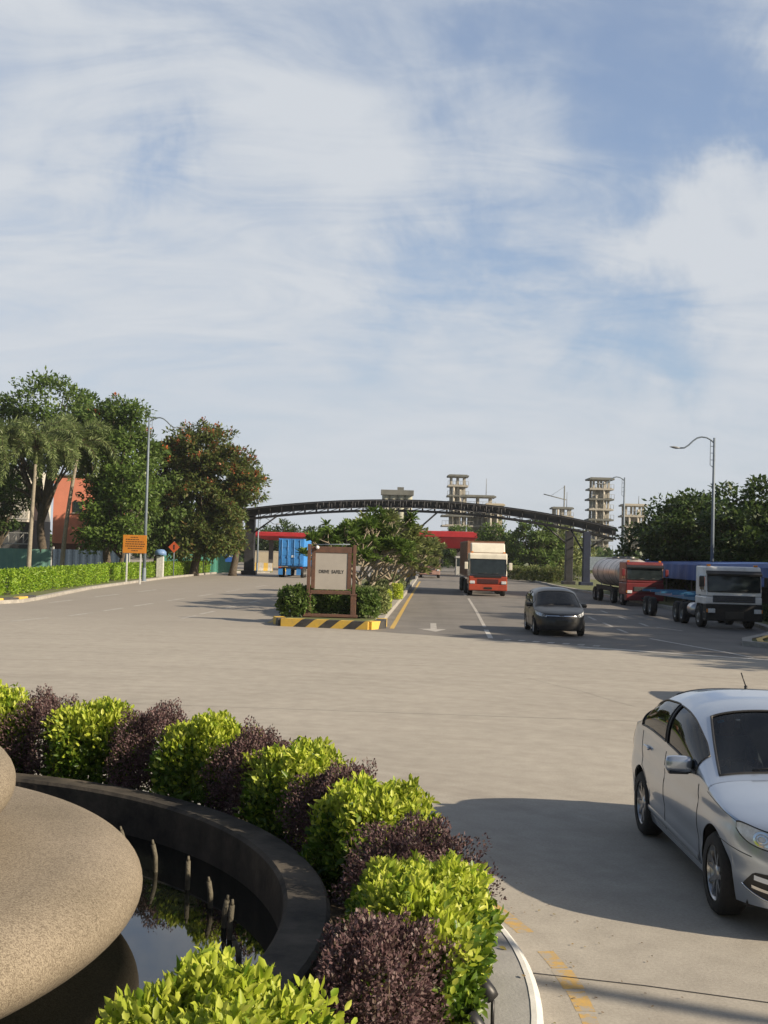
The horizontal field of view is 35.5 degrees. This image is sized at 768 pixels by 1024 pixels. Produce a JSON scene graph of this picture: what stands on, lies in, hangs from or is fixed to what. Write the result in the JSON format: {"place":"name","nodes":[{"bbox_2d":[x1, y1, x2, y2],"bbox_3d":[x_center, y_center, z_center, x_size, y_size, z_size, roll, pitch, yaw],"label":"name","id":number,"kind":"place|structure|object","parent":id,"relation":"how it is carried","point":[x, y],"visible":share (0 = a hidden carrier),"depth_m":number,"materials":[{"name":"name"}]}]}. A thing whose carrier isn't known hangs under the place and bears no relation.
{"place":"outdoors","nodes":[
{"label":"outdoors","id":0,"kind":"place"},
{"bbox_2d":[255,551,278,566],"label":"site wall","id":1,"kind":"structure","parent":0,"point":[263,556],"depth_m":171.71,"materials":[{"name":"concrete"}]},
{"bbox_2d":[0,553,767,1023],"bbox_3d":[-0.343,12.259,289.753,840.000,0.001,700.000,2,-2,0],"label":"ground","id":2,"kind":"structure","parent":0,"point":[542,799],"depth_m":20.54,"materials":[{"name":"concrete"}]},
{"bbox_2d":[0,469,50,548],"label":"grey building","id":3,"kind":"structure","parent":2,"relation":"on","point":[16,539],"depth_m":119.05,"materials":[{"name":"concrete"}]},
{"bbox_2d":[52,474,113,552],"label":"orange building","id":4,"kind":"structure","parent":2,"relation":"on","point":[61,495],"depth_m":117.52,"materials":[{"name":"metal"}]},
{"bbox_2d":[0,571,269,603],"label":"kerb","id":5,"kind":"structure","parent":2,"relation":"on","point":[45,596],"depth_m":68.18,"materials":[{"name":"concrete"}]},
{"bbox_2d":[123,535,146,583],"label":"notice board","id":6,"kind":"object","parent":2,"relation":"on","point":[134,543],"visible":1,"depth_m":80.93,"materials":[{"name":"metal"}]},
{"bbox_2d":[0,570,272,597],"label":"verge","id":7,"kind":"structure","parent":2,"relation":"on","point":[36,593],"depth_m":65.63,"materials":[{"name":"green plant"}]},
{"bbox_2d":[0,471,43,547],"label":"rain tree","id":8,"kind":"object","parent":7,"relation":"on","point":[7,524],"visible":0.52,"depth_m":110.14,"materials":[{"name":"green plant"}]},
{"bbox_2d":[0,415,46,482],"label":"foxtail palm","id":9,"kind":"object","parent":7,"relation":"on","point":[4,449],"visible":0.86,"depth_m":88.02,"materials":[{"name":"green plant"}]},
{"bbox_2d":[0,546,51,568],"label":"hoarding fence","id":10,"kind":"object","parent":7,"relation":"on","point":[10,557],"visible":0.61,"depth_m":103.41,"materials":[{"name":"metal"}]},
{"bbox_2d":[0,415,82,567],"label":"foxtail palm","id":11,"kind":"object","parent":7,"relation":"on","point":[49,441],"visible":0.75,"depth_m":89.86,"materials":[{"name":"green plant"}]},
{"bbox_2d":[0,365,100,552],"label":"rain tree","id":12,"kind":"object","parent":7,"relation":"on","point":[9,409],"visible":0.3,"depth_m":103.43,"materials":[{"name":"green plant"}]},
{"bbox_2d":[0,563,109,594],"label":"lime hedge","id":13,"kind":"object","parent":7,"relation":"on","point":[44,577],"visible":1,"depth_m":64.87,"materials":[{"name":"green plant"}]},
{"bbox_2d":[36,411,119,565],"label":"foxtail palm","id":14,"kind":"object","parent":7,"relation":"on","point":[90,427],"visible":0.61,"depth_m":93.72,"materials":[{"name":"green plant"}]},
{"bbox_2d":[52,547,129,566],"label":"hoarding fence","id":15,"kind":"object","parent":7,"relation":"on","point":[72,556],"visible":0.34,"depth_m":104.12,"materials":[{"name":"metal"}]},
{"bbox_2d":[57,392,169,575],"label":"tulip tree","id":16,"kind":"object","parent":7,"relation":"on","point":[123,418],"visible":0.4,"depth_m":96.62,"materials":[{"name":"green plant"}]},
{"bbox_2d":[70,450,171,562],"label":"tulip tree","id":17,"kind":"object","parent":7,"relation":"on","point":[93,533],"visible":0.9,"depth_m":92.23,"materials":[{"name":"green plant"}]},
{"bbox_2d":[100,560,210,580],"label":"lime hedge","id":18,"kind":"object","parent":7,"relation":"on","point":[117,571],"visible":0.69,"depth_m":94.59,"materials":[{"name":"green plant"}]},
{"bbox_2d":[154,549,166,576],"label":"telephone post","id":19,"kind":"object","parent":7,"relation":"on","point":[159,566],"visible":0.91,"depth_m":96.66,"materials":[{"name":"concrete"}]},
{"bbox_2d":[141,417,184,580],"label":"street lamp","id":20,"kind":"object","parent":7,"relation":"on","point":[145,522],"visible":0.98,"depth_m":85.02,"materials":[{"name":"metal"}]},
{"bbox_2d":[133,443,198,568],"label":"tulip tree","id":21,"kind":"object","parent":7,"relation":"on","point":[178,513],"visible":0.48,"depth_m":105.59,"materials":[{"name":"green plant"}]},
{"bbox_2d":[163,552,230,572],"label":"hoarding fence","id":22,"kind":"object","parent":7,"relation":"on","point":[220,565],"visible":0.17,"depth_m":120.39,"materials":[{"name":"metal"}]},
{"bbox_2d":[148,416,271,575],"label":"tulip tree","id":23,"kind":"object","parent":7,"relation":"on","point":[213,458],"visible":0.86,"depth_m":107.00,"materials":[{"name":"green plant"}]},
{"bbox_2d":[15,773,330,1019],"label":"pool wall","id":24,"kind":"structure","parent":2,"relation":"on","point":[280,879],"depth_m":9.02,"materials":[{"name":"stone"}]},
{"bbox_2d":[0,834,277,1023],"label":"pool water","id":25,"kind":"structure","parent":24,"relation":"in","point":[170,919],"depth_m":7.65,"materials":[{"name":"black liquid"}]},
{"bbox_2d":[0,746,142,1018],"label":"fountain","id":26,"kind":"object","parent":25,"relation":"in","point":[71,879],"visible":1,"depth_m":6.75,"materials":[{"name":"stone"}]},
{"bbox_2d":[151,839,157,871],"bbox_3d":[-1.740,2.710,9.094,0.066,0.452,0.036,2,-2,0],"label":"fountain nozzle","id":27,"kind":"object","parent":25,"relation":"in","point":[155,858],"visible":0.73,"depth_m":9.08,"materials":[{"name":"metal"}]},
{"bbox_2d":[185,856,190,889],"bbox_3d":[-1.416,2.705,8.644,0.038,0.450,0.036,2,-2,0],"label":"fountain nozzle","id":28,"kind":"object","parent":25,"relation":"in","point":[187,875],"visible":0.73,"depth_m":8.63,"materials":[{"name":"metal"}]},
{"bbox_2d":[207,876,212,908],"bbox_3d":[-1.195,2.712,8.223,0.056,0.421,0.036,2,-2,0],"label":"fountain nozzle","id":29,"kind":"object","parent":25,"relation":"in","point":[210,894],"visible":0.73,"depth_m":8.21,"materials":[{"name":"metal"}]},
{"bbox_2d":[221,895,229,927],"bbox_3d":[-1.037,2.702,7.804,0.056,0.421,0.036,2,-2,0],"label":"fountain nozzle","id":30,"kind":"object","parent":25,"relation":"in","point":[224,913],"visible":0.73,"depth_m":7.79,"materials":[{"name":"metal"}]},
{"bbox_2d":[227,899,234,939],"bbox_3d":[-0.971,2.676,7.575,0.046,0.461,0.036,2,-2,0],"label":"fountain nozzle","id":31,"kind":"object","parent":25,"relation":"in","point":[230,921],"visible":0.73,"depth_m":7.56,"materials":[{"name":"metal"}]},
{"bbox_2d":[232,935,241,966],"bbox_3d":[-0.864,2.692,7.054,0.075,0.403,0.036,2,-2,0],"label":"fountain nozzle","id":32,"kind":"object","parent":25,"relation":"in","point":[238,952],"visible":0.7,"depth_m":7.04,"materials":[{"name":"metal"}]},
{"bbox_2d":[202,464,269,575],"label":"tulip tree","id":33,"kind":"object","parent":2,"relation":"on","point":[233,567],"visible":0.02,"depth_m":112.24,"materials":[{"name":"green plant"}]},
{"bbox_2d":[239,524,278,559],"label":"shade tree","id":34,"kind":"object","parent":2,"relation":"on","point":[261,541],"visible":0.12,"depth_m":194.91,"materials":[{"name":"green plant"}]},
{"bbox_2d":[255,563,272,570],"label":"road barrier","id":35,"kind":"object","parent":2,"relation":"on","point":[264,566],"visible":0.61,"depth_m":142.72,"materials":[{"name":"white paint"}]},
{"bbox_2d":[256,531,307,569],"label":"toll canopy","id":36,"kind":"object","parent":2,"relation":"on","point":[271,537],"visible":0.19,"depth_m":150.08,"materials":[{"name":"metal"}]},
{"bbox_2d":[259,518,304,550],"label":"shade tree","id":37,"kind":"object","parent":2,"relation":"on","point":[285,525],"visible":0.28,"depth_m":187.17,"materials":[{"name":"green plant"}]},
{"bbox_2d":[278,538,311,577],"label":"container lorry","id":38,"kind":"object","parent":2,"relation":"on","point":[290,558],"visible":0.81,"depth_m":111.88,"materials":[{"name":"metal"}]},
{"bbox_2d":[279,539,302,565],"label":"door","id":39,"kind":"structure","parent":38,"relation":"in","point":[287,555],"depth_m":111.86,"materials":[{"name":"metal"}]},
{"bbox_2d":[273,616,386,629],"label":"kerb yellow stripes","id":40,"kind":"object","parent":2,"relation":"on","point":[342,624],"visible":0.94,"depth_m":40.95,"materials":[{"name":"paint"}]},
{"bbox_2d":[143,789,543,1023],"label":"roundabout kerb","id":41,"kind":"structure","parent":2,"relation":"on","point":[507,979],"depth_m":6.78,"materials":[{"name":"concrete"}]},
{"bbox_2d":[246,819,400,1023],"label":"planter soil","id":42,"kind":"structure","parent":41,"relation":"on","point":[335,911],"depth_m":8.04,"materials":[{"name":"soil"}]},
{"bbox_2d":[0,679,41,773],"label":"golden shrub","id":43,"kind":"object","parent":42,"relation":"on","point":[10,697],"visible":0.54,"depth_m":11.61,"materials":[{"name":"green plant"}]},
{"bbox_2d":[0,683,86,776],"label":"purple shrub","id":44,"kind":"object","parent":42,"relation":"on","point":[38,711],"visible":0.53,"depth_m":11.43,"materials":[{"name":"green plant"}]},
{"bbox_2d":[35,696,156,790],"bbox_3d":[-2.752,2.257,11.450,1.158,1.039,1.058,1,-2,23],"label":"golden shrub","id":45,"kind":"object","parent":42,"relation":"on","point":[95,720],"visible":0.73,"depth_m":11.16,"materials":[{"name":"green plant"}]},
{"bbox_2d":[102,697,189,794],"bbox_3d":[-2.163,2.244,11.165,0.955,1.079,1.020,0,-2,32],"label":"purple shrub","id":46,"kind":"object","parent":42,"relation":"on","point":[147,723],"visible":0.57,"depth_m":10.96,"materials":[{"name":"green plant"}]},
{"bbox_2d":[143,708,266,812],"bbox_3d":[-1.576,2.255,10.731,1.140,1.061,1.037,0,-2,40],"label":"golden shrub","id":47,"kind":"object","parent":42,"relation":"on","point":[184,757],"visible":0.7,"depth_m":10.48,"materials":[{"name":"green plant"}]},
{"bbox_2d":[95,941,357,1023],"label":"golden shrub","id":48,"kind":"object","parent":42,"relation":"on","point":[203,986],"visible":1,"depth_m":4.40,"materials":[{"name":"green plant"}]},
{"bbox_2d":[196,715,305,820],"bbox_3d":[-1.097,2.255,10.287,0.926,1.059,0.950,3,-3,-42],"label":"purple shrub","id":49,"kind":"object","parent":42,"relation":"on","point":[246,741],"visible":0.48,"depth_m":10.14,"materials":[{"name":"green plant"}]},
{"bbox_2d":[231,735,355,852],"bbox_3d":[-0.678,2.295,9.738,1.010,0.964,1.179,3,-2,-34],"label":"golden shrub","id":50,"kind":"object","parent":42,"relation":"on","point":[283,764],"visible":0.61,"depth_m":9.51,"materials":[{"name":"green plant"}]},
{"bbox_2d":[272,758,382,851],"bbox_3d":[-0.386,2.312,9.184,0.941,0.910,0.920,3,-2,-26],"label":"purple shrub","id":51,"kind":"object","parent":42,"relation":"on","point":[328,778],"visible":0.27,"depth_m":9.07,"materials":[{"name":"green plant"}]},
{"bbox_2d":[297,768,444,898],"bbox_3d":[-0.083,2.300,8.493,1.086,0.907,1.174,2,-2,-17],"label":"golden shrub","id":52,"kind":"object","parent":42,"relation":"on","point":[345,806],"visible":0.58,"depth_m":8.30,"materials":[{"name":"green plant"}]},
{"bbox_2d":[293,904,465,1023],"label":"purple shrub","id":53,"kind":"object","parent":42,"relation":"on","point":[365,939],"visible":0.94,"depth_m":5.45,"materials":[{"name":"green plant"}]},
{"bbox_2d":[323,808,506,909],"bbox_3d":[0.189,2.311,7.566,1.159,0.838,0.779,2,-2,-7],"label":"purple shrub","id":54,"kind":"object","parent":42,"relation":"on","point":[420,843],"visible":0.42,"depth_m":7.55,"materials":[{"name":"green plant"}]},
{"bbox_2d":[330,849,508,1023],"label":"golden shrub","id":55,"kind":"object","parent":42,"relation":"on","point":[448,890],"visible":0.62,"depth_m":6.13,"materials":[{"name":"green plant"}]},
{"bbox_2d":[460,1008,484,1023],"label":"garden spotlight","id":56,"kind":"object","parent":41,"relation":"on","point":[475,1018],"visible":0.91,"depth_m":5.68,"materials":[{"name":"black plastic"}]},
{"bbox_2d":[479,977,497,1023],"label":"garden spotlight","id":57,"kind":"object","parent":41,"relation":"on","point":[491,993],"visible":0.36,"depth_m":6.12,"materials":[{"name":"black plastic"}]},
{"bbox_2d":[267,581,419,628],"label":"yellow road markings","id":58,"kind":"object","parent":2,"relation":"on","point":[395,622],"visible":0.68,"depth_m":53.25,"materials":[{"name":"paint"}]},
{"bbox_2d":[14,585,680,646],"bbox_3d":[-1.794,4.916,69.831,26.047,0.001,68.092,2,-2,0],"label":"road markings worn","id":59,"kind":"object","parent":2,"relation":"on","point":[433,626],"visible":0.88,"depth_m":47.49,"materials":[{"name":"white paint"}]},
{"bbox_2d":[50,530,645,570],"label":"distant woods","id":60,"kind":"object","parent":2,"relation":"on","point":[605,553],"depth_m":219.94,"materials":[{"name":"green plant"}]},
{"bbox_2d":[277,572,418,619],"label":"median strip","id":61,"kind":"object","parent":2,"relation":"on","point":[395,602],"visible":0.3,"depth_m":61.53,"materials":[{"name":"concrete"}]},
{"bbox_2d":[283,572,411,620],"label":"median soil","id":62,"kind":"structure","parent":61,"relation":"on","point":[363,581],"depth_m":42.79,"materials":[{"name":"brown soil"}]},
{"bbox_2d":[274,582,317,616],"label":"median shrub","id":63,"kind":"object","parent":62,"relation":"on","point":[297,604],"visible":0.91,"depth_m":42.74,"materials":[{"name":"green plant"}]},
{"bbox_2d":[303,543,356,618],"bbox_3d":[-1.889,2.451,42.961,1.950,2.707,0.340,2,-2,-1],"label":"median sign","id":64,"kind":"object","parent":62,"relation":"on","point":[329,568],"visible":0.99,"depth_m":42.92,"materials":[{"name":"brown wood"}]},
{"bbox_2d":[313,588,357,613],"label":"median shrub","id":65,"kind":"object","parent":62,"relation":"on","point":[336,603],"visible":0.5,"depth_m":43.49,"materials":[{"name":"green plant"}]},
{"bbox_2d":[295,505,421,585],"bbox_3d":[-1.107,1.915,52.890,5.525,4.639,8.276,2,-2,0],"label":"frangipani tree","id":66,"kind":"object","parent":62,"relation":"on","point":[376,543],"visible":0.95,"depth_m":52.70,"materials":[{"name":"green plant"}]},
{"bbox_2d":[346,585,381,618],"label":"median shrub","id":67,"kind":"object","parent":62,"relation":"on","point":[369,598],"visible":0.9,"depth_m":43.11,"materials":[{"name":"green plant"}]},
{"bbox_2d":[311,507,434,584],"bbox_3d":[-0.592,2.102,58.251,6.054,4.694,8.127,2,-2,0],"label":"frangipani tree","id":68,"kind":"object","parent":62,"relation":"on","point":[410,533],"visible":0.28,"depth_m":56.47,"materials":[{"name":"green plant"}]},
{"bbox_2d":[363,584,390,613],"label":"median shrub","id":69,"kind":"object","parent":62,"relation":"on","point":[384,600],"visible":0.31,"depth_m":46.58,"materials":[{"name":"green plant"}]},
{"bbox_2d":[311,515,443,582],"bbox_3d":[-0.402,2.364,66.090,7.427,4.703,7.201,2,-2,0],"label":"frangipani tree","id":70,"kind":"object","parent":62,"relation":"on","point":[425,549],"visible":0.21,"depth_m":64.39,"materials":[{"name":"green plant"}]},
{"bbox_2d":[364,578,394,597],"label":"median shrub","id":71,"kind":"object","parent":62,"relation":"on","point":[382,582],"visible":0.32,"depth_m":57.40,"materials":[{"name":"green plant"}]},
{"bbox_2d":[392,583,403,599],"bbox_3d":[0.608,4.116,62.385,0.880,0.912,1.429,2,-2,-2],"label":"clipped cube","id":72,"kind":"object","parent":62,"relation":"on","point":[398,591],"visible":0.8,"depth_m":61.88,"materials":[{"name":"green plant"}]},
{"bbox_2d":[364,536,441,579],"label":"frangipani tree","id":73,"kind":"object","parent":62,"relation":"on","point":[435,539],"visible":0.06,"depth_m":74.83,"materials":[{"name":"green plant"}]},
{"bbox_2d":[387,536,446,585],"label":"frangipani tree","id":74,"kind":"object","parent":62,"relation":"on","point":[442,546],"visible":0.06,"depth_m":85.36,"materials":[{"name":"green plant"}]},
{"bbox_2d":[9,649,767,1002],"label":"slab joints","id":75,"kind":"object","parent":2,"relation":"on","point":[541,973],"visible":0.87,"depth_m":7.52,"materials":[{"name":"concrete"}]},
{"bbox_2d":[241,499,619,585],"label":"road arch","id":76,"kind":"structure","parent":2,"relation":"on","point":[249,554],"depth_m":113.81,"materials":[{"name":"metal"}]},
{"bbox_2d":[417,530,476,555],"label":"toll canopy","id":77,"kind":"object","parent":2,"relation":"on","point":[452,539],"visible":0.29,"depth_m":150.03,"materials":[{"name":"metal"}]},
{"bbox_2d":[440,524,472,571],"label":"shade tree","id":78,"kind":"object","parent":2,"relation":"on","point":[452,554],"visible":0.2,"depth_m":174.29,"materials":[{"name":"green plant"}]},
{"bbox_2d":[440,474,473,531],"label":"industrial tower","id":79,"kind":"structure","parent":2,"relation":"on","point":[457,492],"depth_m":277.93,"materials":[{"name":"concrete"}]},
{"bbox_2d":[465,479,495,531],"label":"industrial tower","id":80,"kind":"structure","parent":2,"relation":"on","point":[477,522],"depth_m":280.79,"materials":[{"name":"concrete"}]},
{"bbox_2d":[459,541,511,595],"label":"orange lorry","id":81,"kind":"object","parent":2,"relation":"on","point":[483,565],"visible":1,"depth_m":76.62,"materials":[{"name":"paint"}]},
{"bbox_2d":[484,503,504,534],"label":"industrial tower","id":82,"kind":"structure","parent":2,"relation":"on","point":[491,520],"depth_m":276.94,"materials":[{"name":"concrete"}]},
{"bbox_2d":[474,519,524,565],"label":"shade tree","id":83,"kind":"object","parent":2,"relation":"on","point":[488,535],"visible":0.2,"depth_m":141.18,"materials":[{"name":"green plant"}]},
{"bbox_2d":[507,563,581,582],"bbox_3d":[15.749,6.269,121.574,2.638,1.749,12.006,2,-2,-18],"label":"hedge","id":84,"kind":"object","parent":2,"relation":"on","point":[547,574],"visible":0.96,"depth_m":121.93,"materials":[{"name":"green plant"}]},
{"bbox_2d":[494,904,598,1023],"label":"roundabout dashes","id":85,"kind":"object","parent":2,"relation":"on","point":[580,999],"visible":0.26,"depth_m":7.53,"materials":[{"name":"yellow paint"}]},
{"bbox_2d":[524,587,586,635],"bbox_3d":[5.925,3.420,41.877,2.090,1.582,4.375,2,-2,1],"label":"dark car","id":86,"kind":"object","parent":2,"relation":"on","point":[554,608],"visible":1,"depth_m":40.55,"materials":[{"name":"grey paint"}]},
{"bbox_2d":[530,524,582,568],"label":"shade tree","id":87,"kind":"object","parent":2,"relation":"on","point":[577,557],"visible":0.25,"depth_m":140.09,"materials":[{"name":"green plant"}]},
{"bbox_2d":[549,502,573,534],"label":"industrial tower","id":88,"kind":"structure","parent":2,"relation":"on","point":[560,510],"depth_m":297.94,"materials":[{"name":"concrete"}]},
{"bbox_2d":[554,530,597,576],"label":"shade tree","id":89,"kind":"object","parent":2,"relation":"on","point":[592,548],"visible":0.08,"depth_m":149.16,"materials":[{"name":"green plant"}]},
{"bbox_2d":[584,477,614,554],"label":"industrial tower","id":90,"kind":"structure","parent":2,"relation":"on","point":[598,498],"depth_m":257.94,"materials":[{"name":"concrete"}]},
{"bbox_2d":[484,630,767,659],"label":"white road markings","id":91,"kind":"object","parent":2,"relation":"on","point":[488,633],"visible":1,"depth_m":34.61,"materials":[{"name":"paint"}]},
{"bbox_2d":[592,556,668,604],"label":"red tanker","id":92,"kind":"object","parent":2,"relation":"on","point":[631,577],"visible":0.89,"depth_m":67.53,"materials":[{"name":"paint"}]},
{"bbox_2d":[618,499,647,554],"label":"industrial tower","id":93,"kind":"structure","parent":2,"relation":"on","point":[633,517],"depth_m":266.12,"materials":[{"name":"concrete"}]},
{"bbox_2d":[528,579,767,647],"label":"kerb","id":94,"kind":"structure","parent":2,"relation":"on","point":[747,641],"depth_m":48.39,"materials":[{"name":"concrete"}]},
{"bbox_2d":[541,579,767,642],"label":"verge","id":95,"kind":"structure","parent":2,"relation":"on","point":[670,601],"depth_m":95.74,"materials":[{"name":"green plant"}]},
{"bbox_2d":[504,520,564,567],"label":"shade tree","id":96,"kind":"object","parent":95,"relation":"on","point":[534,540],"visible":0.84,"depth_m":137.33,"materials":[{"name":"green plant"}]},
{"bbox_2d":[596,476,624,543],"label":"street lamp","id":97,"kind":"object","parent":95,"relation":"on","point":[623,495],"visible":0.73,"depth_m":108.05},
{"bbox_2d":[611,500,704,589],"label":"shade tree","id":98,"kind":"object","parent":95,"relation":"on","point":[627,549],"visible":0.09,"depth_m":81.88,"materials":[{"name":"green plant"}]},
{"bbox_2d":[610,559,767,603],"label":"parking shelter","id":99,"kind":"object","parent":95,"relation":"on","point":[685,570],"visible":0.36,"depth_m":66.89,"materials":[{"name":"metal"}]},
{"bbox_2d":[670,436,715,561],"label":"street lamp","id":100,"kind":"object","parent":95,"relation":"on","point":[712,512],"visible":0.69,"depth_m":70.03,"materials":[{"name":"metal"}]},
{"bbox_2d":[632,480,762,590],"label":"shade tree","id":101,"kind":"object","parent":95,"relation":"on","point":[681,512],"visible":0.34,"depth_m":77.41,"materials":[{"name":"green plant"}]},
{"bbox_2d":[688,474,767,561],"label":"shade tree","id":102,"kind":"object","parent":95,"relation":"on","point":[751,549],"visible":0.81,"depth_m":71.49,"materials":[{"name":"green plant"}]},
{"bbox_2d":[631,673,767,915],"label":"silver car","id":103,"kind":"object","parent":2,"relation":"on","point":[699,763],"visible":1,"depth_m":9.76,"materials":[{"name":"paint"}]},
{"bbox_2d":[642,564,767,627],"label":"white lorry","id":104,"kind":"object","parent":2,"relation":"on","point":[726,594],"visible":1,"depth_m":46.88,"materials":[{"name":"paint"}]},
{"bbox_2d":[0,0,767,553],"label":"sky","id":105,"kind":"structure","parent":0,"point":[519,246],"materials":[{"name":"blue"}]},
{"bbox_2d":[381,487,413,517],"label":"silo block","id":106,"kind":"structure","parent":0,"point":[400,493],"depth_m":299.25,"materials":[{"name":"concrete"}]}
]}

